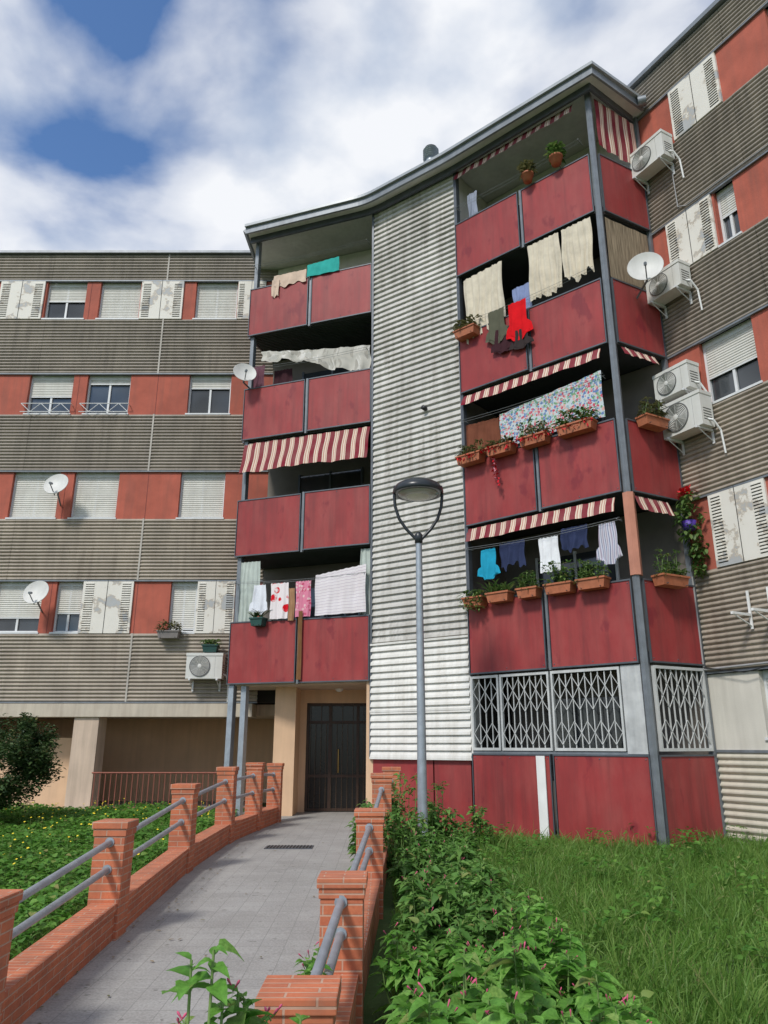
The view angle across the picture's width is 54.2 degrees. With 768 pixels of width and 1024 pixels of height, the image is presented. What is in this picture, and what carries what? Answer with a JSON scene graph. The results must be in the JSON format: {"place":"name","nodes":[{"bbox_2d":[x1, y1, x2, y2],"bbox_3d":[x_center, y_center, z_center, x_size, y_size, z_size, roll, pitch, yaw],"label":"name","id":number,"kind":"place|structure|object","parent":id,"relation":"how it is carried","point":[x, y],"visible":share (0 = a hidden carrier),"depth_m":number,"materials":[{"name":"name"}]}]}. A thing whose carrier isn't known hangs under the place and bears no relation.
{"place":"outdoors","nodes":[
{"label":"outdoors","id":0,"kind":"place"},
{"bbox_2d":[22,812,355,1023],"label":"pavement path","id":1,"kind":"structure","parent":0,"point":[271,916],"depth_m":6.48,"materials":[{"name":"concrete"}]},
{"bbox_2d":[38,825,323,1023],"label":"fallen leaves","id":2,"kind":"object","parent":1,"relation":"on","point":[160,930],"visible":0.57,"depth_m":6.62,"materials":[{"name":"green plant"}]},
{"bbox_2d":[264,845,313,848],"bbox_3d":[-1.400,4.955,11.107,0.700,0.018,0.350,0,-17,0],"label":"drain grate","id":3,"kind":"object","parent":1,"relation":"on","point":[289,846],"visible":1,"depth_m":11.03,"materials":[{"name":"grey metal"}]},
{"bbox_2d":[293,941,331,974],"bbox_3d":[-0.418,2.489,3.643,0.379,0.644,0.730,0,-17,0],"label":"four oclock plant","id":4,"kind":"object","parent":1,"relation":"on","point":[308,964],"visible":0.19,"depth_m":3.92,"materials":[{"name":"green plant"}]},
{"bbox_2d":[0,0,714,249],"label":"sky","id":5,"kind":"structure","parent":0,"point":[125,124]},
{"bbox_2d":[1,803,767,1023],"bbox_3d":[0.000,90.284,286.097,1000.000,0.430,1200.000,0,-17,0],"label":"ground","id":6,"kind":"structure","parent":0,"point":[372,1005],"depth_m":6.03,"materials":[{"name":"plant"}]},
{"bbox_2d":[0,889,23,1023],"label":"brick pillar","id":7,"kind":"structure","parent":6,"relation":"on","point":[10,899],"depth_m":4.18,"materials":[{"name":"brick"}]},
{"bbox_2d":[12,772,274,938],"bbox_3d":[-2.303,3.484,8.239,0.434,0.806,12.967,0,-17,0],"label":"tubular handrail","id":8,"kind":"object","parent":7,"relation":"attached to","point":[20,928],"visible":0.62,"depth_m":5.95,"materials":[{"name":"metal"}]},
{"bbox_2d":[0,712,65,812],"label":"tree","id":9,"kind":"object","parent":6,"relation":"on","point":[26,757],"visible":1,"depth_m":13.02,"materials":[{"name":"green plant"}]},
{"bbox_2d":[87,819,138,940],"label":"brick pillar","id":10,"kind":"structure","parent":6,"relation":"on","point":[113,886],"depth_m":6.39,"materials":[{"name":"brick"}]},
{"bbox_2d":[0,801,244,960],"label":"ground cover plants","id":11,"kind":"object","parent":6,"relation":"on","point":[72,819],"visible":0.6,"depth_m":10.12,"materials":[{"name":"green plant"}]},
{"bbox_2d":[1,798,208,877],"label":"yellow wildflowers","id":12,"kind":"object","parent":11,"relation":"on","point":[80,824],"visible":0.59,"depth_m":12.35,"materials":[{"name":"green plant"}]},
{"bbox_2d":[1,807,277,1023],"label":"brick wall","id":13,"kind":"structure","parent":6,"relation":"on","point":[42,970],"depth_m":5.72,"materials":[{"name":"brick"}]},
{"bbox_2d":[0,250,300,815],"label":"apartment wing","id":14,"kind":"structure","parent":6,"relation":"on","point":[122,386],"depth_m":18.89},
{"bbox_2d":[23,581,48,612],"bbox_3d":[-8.124,1.933,17.474,0.511,0.676,0.751,10,-20,-28],"label":"satellite dish","id":15,"kind":"object","parent":14,"relation":"attached to","point":[35,592],"visible":1,"depth_m":17.42,"materials":[{"name":"grey paint"}]},
{"bbox_2d":[43,474,67,505],"bbox_3d":[-8.003,-0.598,18.294,0.520,0.695,0.663,12,-21,-35],"label":"satellite dish","id":16,"kind":"object","parent":14,"relation":"attached to","point":[56,483],"visible":1,"depth_m":18.26,"materials":[{"name":"grey paint"}]},
{"bbox_2d":[154,619,183,638],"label":"planter box","id":17,"kind":"object","parent":14,"relation":"attached to","point":[163,633],"visible":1,"depth_m":17.39,"materials":[{"name":"plastic"}]},
{"bbox_2d":[185,653,228,701],"bbox_3d":[-4.027,3.772,17.105,0.946,1.074,0.410,0,-17,0],"label":"air conditioner unit","id":18,"kind":"object","parent":14,"relation":"on","point":[205,666],"visible":0.98,"depth_m":17.04,"materials":[{"name":"white metal"}]},
{"bbox_2d":[200,638,221,652],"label":"planter box","id":19,"kind":"object","parent":18,"relation":"on","point":[213,647],"visible":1,"depth_m":17.22,"materials":[{"name":"plastic"}]},
{"bbox_2d":[98,801,244,808],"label":"portico floor slab","id":20,"kind":"structure","parent":6,"relation":"on","point":[209,803],"depth_m":19.09,"materials":[{"name":"concrete"}]},
{"bbox_2d":[91,772,267,810],"bbox_3d":[-4.435,6.142,16.523,4.070,0.797,0.035,0,-17,0],"label":"iron bar fence","id":21,"kind":"object","parent":20,"relation":"on","point":[149,773],"visible":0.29,"depth_m":16.58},
{"bbox_2d":[168,783,200,873],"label":"brick pillar","id":22,"kind":"structure","parent":6,"relation":"on","point":[183,835],"depth_m":9.19,"materials":[{"name":"brick"}]},
{"bbox_2d":[214,767,238,843],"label":"brick pillar","id":23,"kind":"structure","parent":6,"relation":"on","point":[225,813],"depth_m":11.70,"materials":[{"name":"brick"}]},
{"bbox_2d":[161,938,309,1023],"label":"four oclock plant","id":24,"kind":"object","parent":6,"relation":"on","point":[218,990],"visible":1,"depth_m":2.07,"materials":[{"name":"green plant"}]},
{"bbox_2d":[245,762,265,830],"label":"brick pillar","id":25,"kind":"structure","parent":6,"relation":"on","point":[253,804],"depth_m":13.23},
{"bbox_2d":[266,763,284,822],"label":"brick pillar","id":26,"kind":"structure","parent":6,"relation":"on","point":[274,798],"depth_m":14.46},
{"bbox_2d":[254,975,340,1023],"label":"brick pillar","id":27,"kind":"structure","parent":6,"relation":"on","point":[316,998],"depth_m":2.83,"materials":[{"name":"brick"}]},
{"bbox_2d":[317,871,367,1023],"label":"brick pillar","id":28,"kind":"structure","parent":6,"relation":"on","point":[349,886],"depth_m":4.59,"materials":[{"name":"brick"}]},
{"bbox_2d":[333,838,393,1023],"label":"brick wall","id":29,"kind":"structure","parent":6,"relation":"on","point":[346,1012],"depth_m":5.47,"materials":[{"name":"brick"}]},
{"bbox_2d":[354,808,384,918],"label":"brick pillar","id":30,"kind":"structure","parent":6,"relation":"on","point":[364,817],"depth_m":7.35,"materials":[{"name":"brick"}]},
{"bbox_2d":[310,779,392,974],"bbox_3d":[-0.135,3.250,7.516,0.136,0.719,9.293,-1,-17,3],"label":"tubular handrail","id":31,"kind":"object","parent":30,"relation":"attached to","point":[338,934],"visible":0.48,"depth_m":4.32,"materials":[{"name":"metal"}]},
{"bbox_2d":[370,773,392,853],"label":"brick pillar","id":32,"kind":"structure","parent":6,"relation":"on","point":[379,780],"depth_m":10.21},
{"bbox_2d":[382,767,400,808],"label":"brick pillar","id":33,"kind":"structure","parent":6,"relation":"on","point":[393,770],"depth_m":12.05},
{"bbox_2d":[393,477,442,840],"bbox_3d":[0.550,2.144,11.375,0.818,5.590,0.817,0,-17,0],"label":"street lamp","id":34,"kind":"object","parent":6,"relation":"on","point":[418,489],"visible":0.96,"depth_m":11.52,"materials":[{"name":"metal"}]},
{"bbox_2d":[346,771,495,870],"bbox_3d":[0.481,4.140,10.122,1.729,1.174,3.256,-4,-18,13],"label":"four oclock shrub","id":35,"kind":"object","parent":6,"relation":"on","point":[397,819],"visible":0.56,"depth_m":10.88,"materials":[{"name":"green plant"}]},
{"bbox_2d":[384,811,526,979],"bbox_3d":[0.618,3.640,7.528,1.247,0.827,5.633,0,-17,0],"label":"four oclock shrub","id":36,"kind":"object","parent":6,"relation":"on","point":[434,896],"visible":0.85,"depth_m":5.94,"materials":[{"name":"green plant"}]},
{"bbox_2d":[224,60,726,848],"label":"balcony apartment block","id":37,"kind":"structure","parent":6,"relation":"on","point":[574,714],"depth_m":14.83,"materials":[{"name":"paint"}]},
{"bbox_2d":[233,363,256,387],"bbox_3d":[-3.234,-3.287,17.833,0.397,0.532,0.614,-10,-20,29],"label":"satellite dish","id":38,"kind":"object","parent":37,"relation":"attached to","point":[244,372],"visible":1,"depth_m":17.80,"materials":[{"name":"grey paint"}]},
{"bbox_2d":[238,561,259,621],"bbox_3d":[-2.984,1.816,16.553,0.544,1.478,0.080,-6,-18,18],"label":"pale curtain","id":39,"kind":"object","parent":37,"relation":"hanging from","point":[250,572],"visible":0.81,"depth_m":16.61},
{"bbox_2d":[249,585,266,614],"bbox_3d":[-2.701,1.898,16.243,0.456,0.660,0.052,-7,-18,20],"label":"hanging shirt","id":40,"kind":"object","parent":37,"relation":"hanging from","point":[258,603],"visible":0.92,"depth_m":16.25,"materials":[{"name":"white fabric"}]},
{"bbox_2d":[248,608,269,626],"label":"planter box","id":41,"kind":"object","parent":37,"relation":"attached to","point":[259,621],"visible":1,"depth_m":15.98,"materials":[{"name":"plastic"}]},
{"bbox_2d":[253,365,264,387],"bbox_3d":[-3.032,-3.224,18.159,0.316,0.698,0.050,-6,-18,19],"label":"dark towel","id":42,"kind":"object","parent":37,"relation":"hanging from","point":[258,380],"visible":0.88,"depth_m":18.17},
{"bbox_2d":[271,279,278,297],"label":"beige towel","id":43,"kind":"object","parent":37,"relation":"hanging from","point":[274,291],"visible":1,"depth_m":18.57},
{"bbox_2d":[269,582,288,618],"bbox_3d":[-2.240,1.899,16.076,0.446,0.778,0.049,-6,-18,18],"label":"hanging flowered towel","id":44,"kind":"object","parent":37,"relation":"hanging from","point":[279,602],"visible":1,"depth_m":16.07,"materials":[{"name":"white fabric"}]},
{"bbox_2d":[273,368,292,383],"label":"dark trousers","id":45,"kind":"object","parent":37,"relation":"hanging from","point":[283,376],"visible":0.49,"depth_m":18.19,"materials":[{"name":"fabric"}]},
{"bbox_2d":[274,269,305,286],"bbox_3d":[-2.323,-5.733,18.507,0.902,0.398,0.035,-6,-18,20],"label":"beige towel","id":46,"kind":"object","parent":37,"relation":"hanging from","point":[285,280],"visible":1,"depth_m":18.50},
{"bbox_2d":[288,588,294,620],"bbox_3d":[-1.968,1.958,15.964,0.154,0.700,0.042,-4,-18,11],"label":"hanging towel","id":47,"kind":"object","parent":37,"relation":"hanging from","point":[291,608],"visible":1,"depth_m":15.96,"materials":[{"name":"beige fabric"}]},
{"bbox_2d":[296,611,302,679],"bbox_3d":[-1.763,2.762,15.634,0.108,1.429,0.022,-6,-18,17],"label":"hanging rug","id":48,"kind":"object","parent":37,"relation":"hanging from","point":[298,668],"visible":1,"depth_m":15.62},
{"bbox_2d":[295,580,310,616],"bbox_3d":[-1.715,1.835,15.920,0.366,0.769,0.046,-5,-18,16],"label":"hanging pink towel","id":49,"kind":"object","parent":37,"relation":"hanging from","point":[303,596],"visible":1,"depth_m":15.92,"materials":[{"name":"fabric"}]},
{"bbox_2d":[239,427,369,472],"bbox_3d":[-1.834,-1.392,16.961,3.157,0.829,0.261,-6,-18,19],"label":"striped awning","id":50,"kind":"object","parent":37,"relation":"attached to","point":[322,447],"visible":1,"depth_m":16.95,"materials":[{"name":"fabric"}]},
{"bbox_2d":[261,345,370,370],"bbox_3d":[-1.652,-3.584,17.676,2.868,0.975,0.153,-6,-18,18],"label":"crumpled lace sheet","id":51,"kind":"object","parent":37,"relation":"attached to","point":[357,360],"visible":0.99,"depth_m":17.52,"materials":[{"name":"fabric"}]},
{"bbox_2d":[307,256,338,276],"bbox_3d":[-1.483,-5.971,18.273,0.860,0.394,0.029,-6,-18,18],"label":"teal towel","id":52,"kind":"object","parent":37,"relation":"hanging from","point":[326,266],"visible":1,"depth_m":18.26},
{"bbox_2d":[304,703,365,810],"bbox_3d":[-0.995,5.465,16.808,1.510,2.300,0.135,0,-17,0],"label":"entrance door","id":53,"kind":"structure","parent":37,"relation":"in","point":[335,767],"depth_m":16.83,"materials":[{"name":"black metal"}]},
{"bbox_2d":[315,564,365,615],"bbox_3d":[-0.914,1.625,15.673,1.156,1.024,0.050,-6,-18,18],"label":"hanging striped sheet","id":54,"kind":"object","parent":37,"relation":"hanging from","point":[340,593],"visible":1,"depth_m":15.66,"materials":[{"name":"fabric"}]},
{"bbox_2d":[360,548,369,614],"bbox_3d":[-0.385,1.446,15.692,0.262,1.418,0.072,-8,-19,23],"label":"pale curtain","id":55,"kind":"object","parent":37,"relation":"hanging from","point":[365,557],"visible":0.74,"depth_m":15.72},
{"bbox_2d":[231,138,621,584],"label":"clothes lines","id":56,"kind":"object","parent":37,"relation":"attached to","point":[460,420],"visible":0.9,"depth_m":14.88,"materials":[{"name":"metal"}]},
{"bbox_2d":[477,548,500,579],"bbox_3d":[1.944,0.962,13.964,0.502,0.580,0.051,-15,-23,40],"label":"cyan shirt","id":57,"kind":"object","parent":56,"relation":"hanging from","point":[489,569],"visible":1,"depth_m":13.96,"materials":[{"name":"fabric"}]},
{"bbox_2d":[485,306,507,343],"bbox_3d":[2.247,-3.708,14.988,0.578,0.748,0.051,-14,-22,38],"label":"olive shirt","id":58,"kind":"object","parent":56,"relation":"hanging from","point":[496,319],"visible":1,"depth_m":15.00,"materials":[{"name":"fabric"}]},
{"bbox_2d":[499,539,525,571],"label":"navy trousers","id":59,"kind":"object","parent":56,"relation":"hanging from","point":[512,553],"visible":1,"depth_m":13.68,"materials":[{"name":"fabric"}]},
{"bbox_2d":[506,298,532,340],"bbox_3d":[2.611,-3.736,14.631,0.611,0.850,0.052,-14,-22,38],"label":"red jersey","id":60,"kind":"object","parent":56,"relation":"hanging from","point":[518,319],"visible":1,"depth_m":14.64,"materials":[{"name":"fabric"}]},
{"bbox_2d":[538,535,560,572],"bbox_3d":[2.891,0.739,13.157,0.396,0.629,0.046,-14,-22,37],"label":"white towel","id":61,"kind":"object","parent":56,"relation":"hanging from","point":[548,549],"visible":0.91,"depth_m":13.16,"materials":[{"name":"fabric"}]},
{"bbox_2d":[560,524,588,552],"bbox_3d":[3.269,0.465,12.899,0.523,0.459,0.070,-16,-23,42],"label":"navy shirt","id":62,"kind":"object","parent":56,"relation":"hanging from","point":[572,539],"visible":1,"depth_m":12.90,"materials":[{"name":"fabric"}]},
{"bbox_2d":[596,521,622,564],"bbox_3d":[3.718,0.514,12.447,0.455,0.720,0.051,-16,-23,41],"label":"striped shirt","id":63,"kind":"object","parent":56,"relation":"hanging from","point":[608,551],"visible":0.98,"depth_m":12.45,"materials":[{"name":"fabric"}]},
{"bbox_2d":[450,314,481,341],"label":"planter box","id":64,"kind":"object","parent":37,"relation":"attached to","point":[465,330],"visible":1,"depth_m":15.38,"materials":[{"name":"ceramic"}]},
{"bbox_2d":[455,439,486,467],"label":"planter box","id":65,"kind":"object","parent":37,"relation":"attached to","point":[475,459],"visible":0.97,"depth_m":14.54,"materials":[{"name":"ceramic"}]},
{"bbox_2d":[467,190,477,216],"bbox_3d":[1.945,-6.730,16.555,0.274,0.750,0.075,-14,-22,38],"label":"pale cloth","id":66,"kind":"object","parent":37,"relation":"hanging from","point":[472,204],"visible":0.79,"depth_m":16.57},
{"bbox_2d":[459,589,487,611],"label":"planter box","id":67,"kind":"object","parent":37,"relation":"attached to","point":[477,599],"visible":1,"depth_m":13.71,"materials":[{"name":"ceramic"}]},
{"bbox_2d":[466,417,500,451],"bbox_3d":[1.939,-1.367,14.768,0.824,0.945,0.075,-15,-22,39],"label":"brown towel","id":68,"kind":"object","parent":37,"relation":"hanging from","point":[488,430],"visible":0.62,"depth_m":14.81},
{"bbox_2d":[464,261,505,343],"bbox_3d":[2.045,-4.294,15.484,0.976,1.638,0.115,-14,-22,39],"label":"cream curtain","id":69,"kind":"object","parent":37,"relation":"hanging from","point":[483,292],"visible":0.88,"depth_m":15.51,"materials":[{"name":"fabric"}]},
{"bbox_2d":[476,578,517,603],"bbox_3d":[2.014,1.416,13.455,0.814,0.392,0.549,-14,-22,37],"label":"planter box","id":70,"kind":"object","parent":37,"relation":"attached to","point":[494,595],"visible":0.99,"depth_m":13.39,"materials":[{"name":"ceramic"}]},
{"bbox_2d":[481,435,516,458],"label":"planter box","id":71,"kind":"object","parent":37,"relation":"attached to","point":[502,452],"visible":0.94,"depth_m":14.09,"materials":[{"name":"ceramic"}]},
{"bbox_2d":[490,457,500,485],"bbox_3d":[2.097,-0.771,14.131,0.204,0.676,0.138,-15,-23,40],"label":"hanging garland","id":72,"kind":"object","parent":71,"relation":"hanging from","point":[494,463],"visible":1,"depth_m":14.14},
{"bbox_2d":[491,326,513,353],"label":"dark trousers","id":73,"kind":"object","parent":37,"relation":"hanging from","point":[504,344],"visible":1,"depth_m":14.82,"materials":[{"name":"fabric"}]},
{"bbox_2d":[453,105,571,179],"bbox_3d":[2.671,-7.820,15.973,2.908,0.272,0.122,-15,-22,39],"label":"striped awning valance","id":74,"kind":"object","parent":37,"relation":"attached to","point":[545,123],"visible":1,"depth_m":15.90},
{"bbox_2d":[509,329,533,349],"bbox_3d":[2.633,-3.350,14.504,0.556,0.418,0.052,-14,-22,38],"label":"dark shirt","id":75,"kind":"object","parent":37,"relation":"hanging from","point":[521,342],"visible":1,"depth_m":14.50,"materials":[{"name":"fabric"}]},
{"bbox_2d":[512,282,531,308],"bbox_3d":[2.728,-4.233,14.898,0.424,0.598,0.072,-14,-22,37],"label":"blue shirt","id":76,"kind":"object","parent":37,"relation":"hanging from","point":[521,292],"visible":0.63,"depth_m":14.92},
{"bbox_2d":[457,417,592,461],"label":"planter boxes","id":77,"kind":"object","parent":37,"relation":"attached to","point":[485,450],"visible":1,"depth_m":13.83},
{"bbox_2d":[516,159,537,184],"bbox_3d":[2.921,-6.946,15.323,0.442,0.514,0.426,0,-17,0],"label":"flower pot","id":78,"kind":"object","parent":37,"relation":"attached to","point":[526,170],"visible":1,"depth_m":15.24,"materials":[{"name":"ceramic"}]},
{"bbox_2d":[513,570,543,599],"bbox_3d":[2.522,1.257,13.118,0.584,0.496,0.352,-15,-22,39],"label":"planter box","id":79,"kind":"object","parent":37,"relation":"attached to","point":[534,591],"visible":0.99,"depth_m":13.04,"materials":[{"name":"ceramic"}]},
{"bbox_2d":[461,348,599,404],"bbox_3d":[2.709,-2.538,14.303,3.008,0.251,0.122,-15,-22,39],"label":"striped awning valance","id":80,"kind":"object","parent":37,"relation":"attached to","point":[544,372],"visible":1,"depth_m":14.22,"materials":[{"name":"fabric"}]},
{"bbox_2d":[515,417,551,449],"bbox_3d":[2.764,-1.496,13.754,0.741,0.572,0.344,-15,-22,39],"label":"planter box","id":81,"kind":"object","parent":37,"relation":"attached to","point":[542,440],"visible":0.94,"depth_m":13.66,"materials":[{"name":"ceramic"}]},
{"bbox_2d":[465,497,614,541],"bbox_3d":[2.709,0.161,13.468,3.009,0.281,0.122,-15,-22,39],"label":"striped awning valance","id":82,"kind":"object","parent":37,"relation":"attached to","point":[568,513],"visible":1,"depth_m":13.37,"materials":[{"name":"fabric"}]},
{"bbox_2d":[527,233,561,301],"bbox_3d":[3.123,-4.748,14.610,0.728,1.320,0.087,-15,-23,40],"label":"cream curtain","id":83,"kind":"object","parent":37,"relation":"hanging from","point":[545,262],"visible":1,"depth_m":14.61,"materials":[{"name":"fabric"}]},
{"bbox_2d":[499,370,604,443],"bbox_3d":[3.040,-1.858,13.837,2.136,0.933,0.052,-14,-22,39],"label":"floral tablecloth","id":84,"kind":"object","parent":37,"relation":"attached to","point":[548,408],"visible":0.74,"depth_m":13.74,"materials":[{"name":"fabric"}]},
{"bbox_2d":[543,140,566,167],"bbox_3d":[3.411,-7.102,14.928,0.442,0.497,0.431,-10,-20,29],"label":"flower pot","id":85,"kind":"object","parent":37,"relation":"attached to","point":[555,153],"visible":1,"depth_m":14.85,"materials":[{"name":"ceramic"}]},
{"bbox_2d":[538,559,576,595],"bbox_3d":[2.972,1.094,12.756,0.699,0.593,0.361,-15,-23,41],"label":"planter box","id":86,"kind":"object","parent":37,"relation":"attached to","point":[563,586],"visible":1,"depth_m":12.66,"materials":[{"name":"ceramic"}]},
{"bbox_2d":[551,406,598,438],"bbox_3d":[3.356,-1.604,13.235,0.910,0.472,0.356,-15,-22,39],"label":"planter box","id":87,"kind":"object","parent":37,"relation":"attached to","point":[580,428],"visible":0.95,"depth_m":13.14,"materials":[{"name":"ceramic"}]},
{"bbox_2d":[561,217,594,281],"bbox_3d":[3.662,-4.904,14.173,0.648,1.288,0.092,-15,-23,40],"label":"cream curtain","id":88,"kind":"object","parent":37,"relation":"hanging from","point":[577,245],"visible":1,"depth_m":14.19,"materials":[{"name":"fabric"}]},
{"bbox_2d":[573,559,610,591],"bbox_3d":[3.405,1.019,12.374,0.667,0.511,0.360,-15,-22,39],"label":"planter box","id":89,"kind":"object","parent":37,"relation":"attached to","point":[592,582],"visible":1,"depth_m":12.27,"materials":[{"name":"ceramic"}]},
{"bbox_2d":[594,99,636,163],"bbox_3d":[4.657,-7.556,15.032,1.096,1.266,0.052,9,-19,-27],"label":"striped side curtain","id":90,"kind":"object","parent":37,"relation":"hanging from","point":[616,134],"visible":0.95,"depth_m":15.01,"materials":[{"name":"fabric"}]},
{"bbox_2d":[605,217,648,289],"bbox_3d":[4.647,-4.864,14.216,1.123,1.300,0.008,9,-19,-27],"label":"reed screen","id":91,"kind":"object","parent":37,"relation":"attached to","point":[625,244],"visible":0.75,"depth_m":14.16,"materials":[{"name":"wicker"}]},
{"bbox_2d":[621,347,658,363],"bbox_3d":[4.604,-2.814,13.479,0.859,0.212,0.122,9,-20,-28],"label":"striped awning valance","id":92,"kind":"object","parent":37,"relation":"attached to","point":[633,353],"visible":1,"depth_m":13.48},
{"bbox_2d":[627,252,663,298],"bbox_3d":[4.653,-4.381,13.650,0.455,0.677,0.722,8,-19,-25],"label":"satellite dish","id":93,"kind":"object","parent":37,"relation":"attached to","point":[646,266],"visible":1,"depth_m":13.60,"materials":[{"name":"grey paint"}]},
{"bbox_2d":[635,397,669,432],"bbox_3d":[4.647,-1.723,13.001,0.671,0.561,0.367,9,-19,-28],"label":"planter box","id":94,"kind":"object","parent":37,"relation":"attached to","point":[653,420],"visible":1,"depth_m":12.92,"materials":[{"name":"ceramic"}]},
{"bbox_2d":[635,495,674,515],"bbox_3d":[4.538,-0.107,12.604,0.810,0.282,0.122,9,-19,-28],"label":"striped awning valance","id":95,"kind":"object","parent":37,"relation":"attached to","point":[657,506],"visible":1,"depth_m":12.61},
{"bbox_2d":[629,128,684,194],"bbox_3d":[5.265,-6.716,14.606,0.410,1.074,0.947,9,-19,-28],"label":"air conditioner unit","id":96,"kind":"object","parent":37,"relation":"attached to","point":[652,155],"visible":1,"depth_m":14.54,"materials":[{"name":"white metal"}]},
{"bbox_2d":[651,547,689,588],"bbox_3d":[4.635,0.895,12.197,0.730,0.644,0.344,9,-19,-28],"label":"planter box","id":97,"kind":"object","parent":37,"relation":"attached to","point":[677,579],"visible":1,"depth_m":12.09,"materials":[{"name":"ceramic"}]},
{"bbox_2d":[644,258,702,318],"bbox_3d":[5.275,-3.980,13.741,0.410,1.014,0.887,9,-19,-28],"label":"air conditioner unit","id":98,"kind":"object","parent":37,"relation":"attached to","point":[671,281],"visible":0.98,"depth_m":13.67,"materials":[{"name":"white metal"}]},
{"bbox_2d":[652,359,707,404],"bbox_3d":[5.231,-2.065,13.230,0.410,1.014,0.867,9,-19,-28],"label":"air conditioner unit","id":99,"kind":"object","parent":37,"relation":"attached to","point":[677,380],"visible":0.89,"depth_m":13.17,"materials":[{"name":"white metal"}]},
{"bbox_2d":[660,389,726,455],"bbox_3d":[5.290,-1.427,12.923,0.410,1.134,0.947,9,-19,-28],"label":"air conditioner unit","id":100,"kind":"object","parent":37,"relation":"attached to","point":[690,414],"visible":0.98,"depth_m":12.83,"materials":[{"name":"white metal"}]},
{"bbox_2d":[373,938,648,1023],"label":"four oclock plant","id":101,"kind":"object","parent":6,"relation":"on","point":[468,1006],"visible":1,"depth_m":3.19,"materials":[{"name":"green plant"}]},
{"bbox_2d":[369,886,660,1023],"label":"four oclock plant","id":102,"kind":"object","parent":6,"relation":"on","point":[560,967],"visible":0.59,"depth_m":4.52,"materials":[{"name":"green plant"}]},
{"bbox_2d":[379,819,767,1023],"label":"grass","id":103,"kind":"structure","parent":6,"relation":"on","point":[739,997],"depth_m":6.83,"materials":[{"name":"plant"}]},
{"bbox_2d":[443,822,767,1023],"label":"weeds","id":104,"kind":"object","parent":6,"relation":"on","point":[647,993],"visible":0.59,"depth_m":7.66,"materials":[{"name":"green plant"}]},
{"bbox_2d":[627,0,767,843],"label":"apartment wing","id":105,"kind":"structure","parent":6,"relation":"on","point":[700,81],"depth_m":12.86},
{"bbox_2d":[672,484,709,578],"bbox_3d":[5.172,0.321,12.671,0.539,1.633,0.520,0,-17,0],"label":"hanging potted plant","id":106,"kind":"object","parent":105,"relation":"on","point":[689,525],"visible":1,"depth_m":12.62,"materials":[{"name":"green plant"}]},
{"bbox_2d":[730,587,767,628],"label":"wall bracket","id":107,"kind":"object","parent":105,"relation":"attached to","point":[749,613],"depth_m":11.53,"materials":[{"name":"metal"}]}
]}

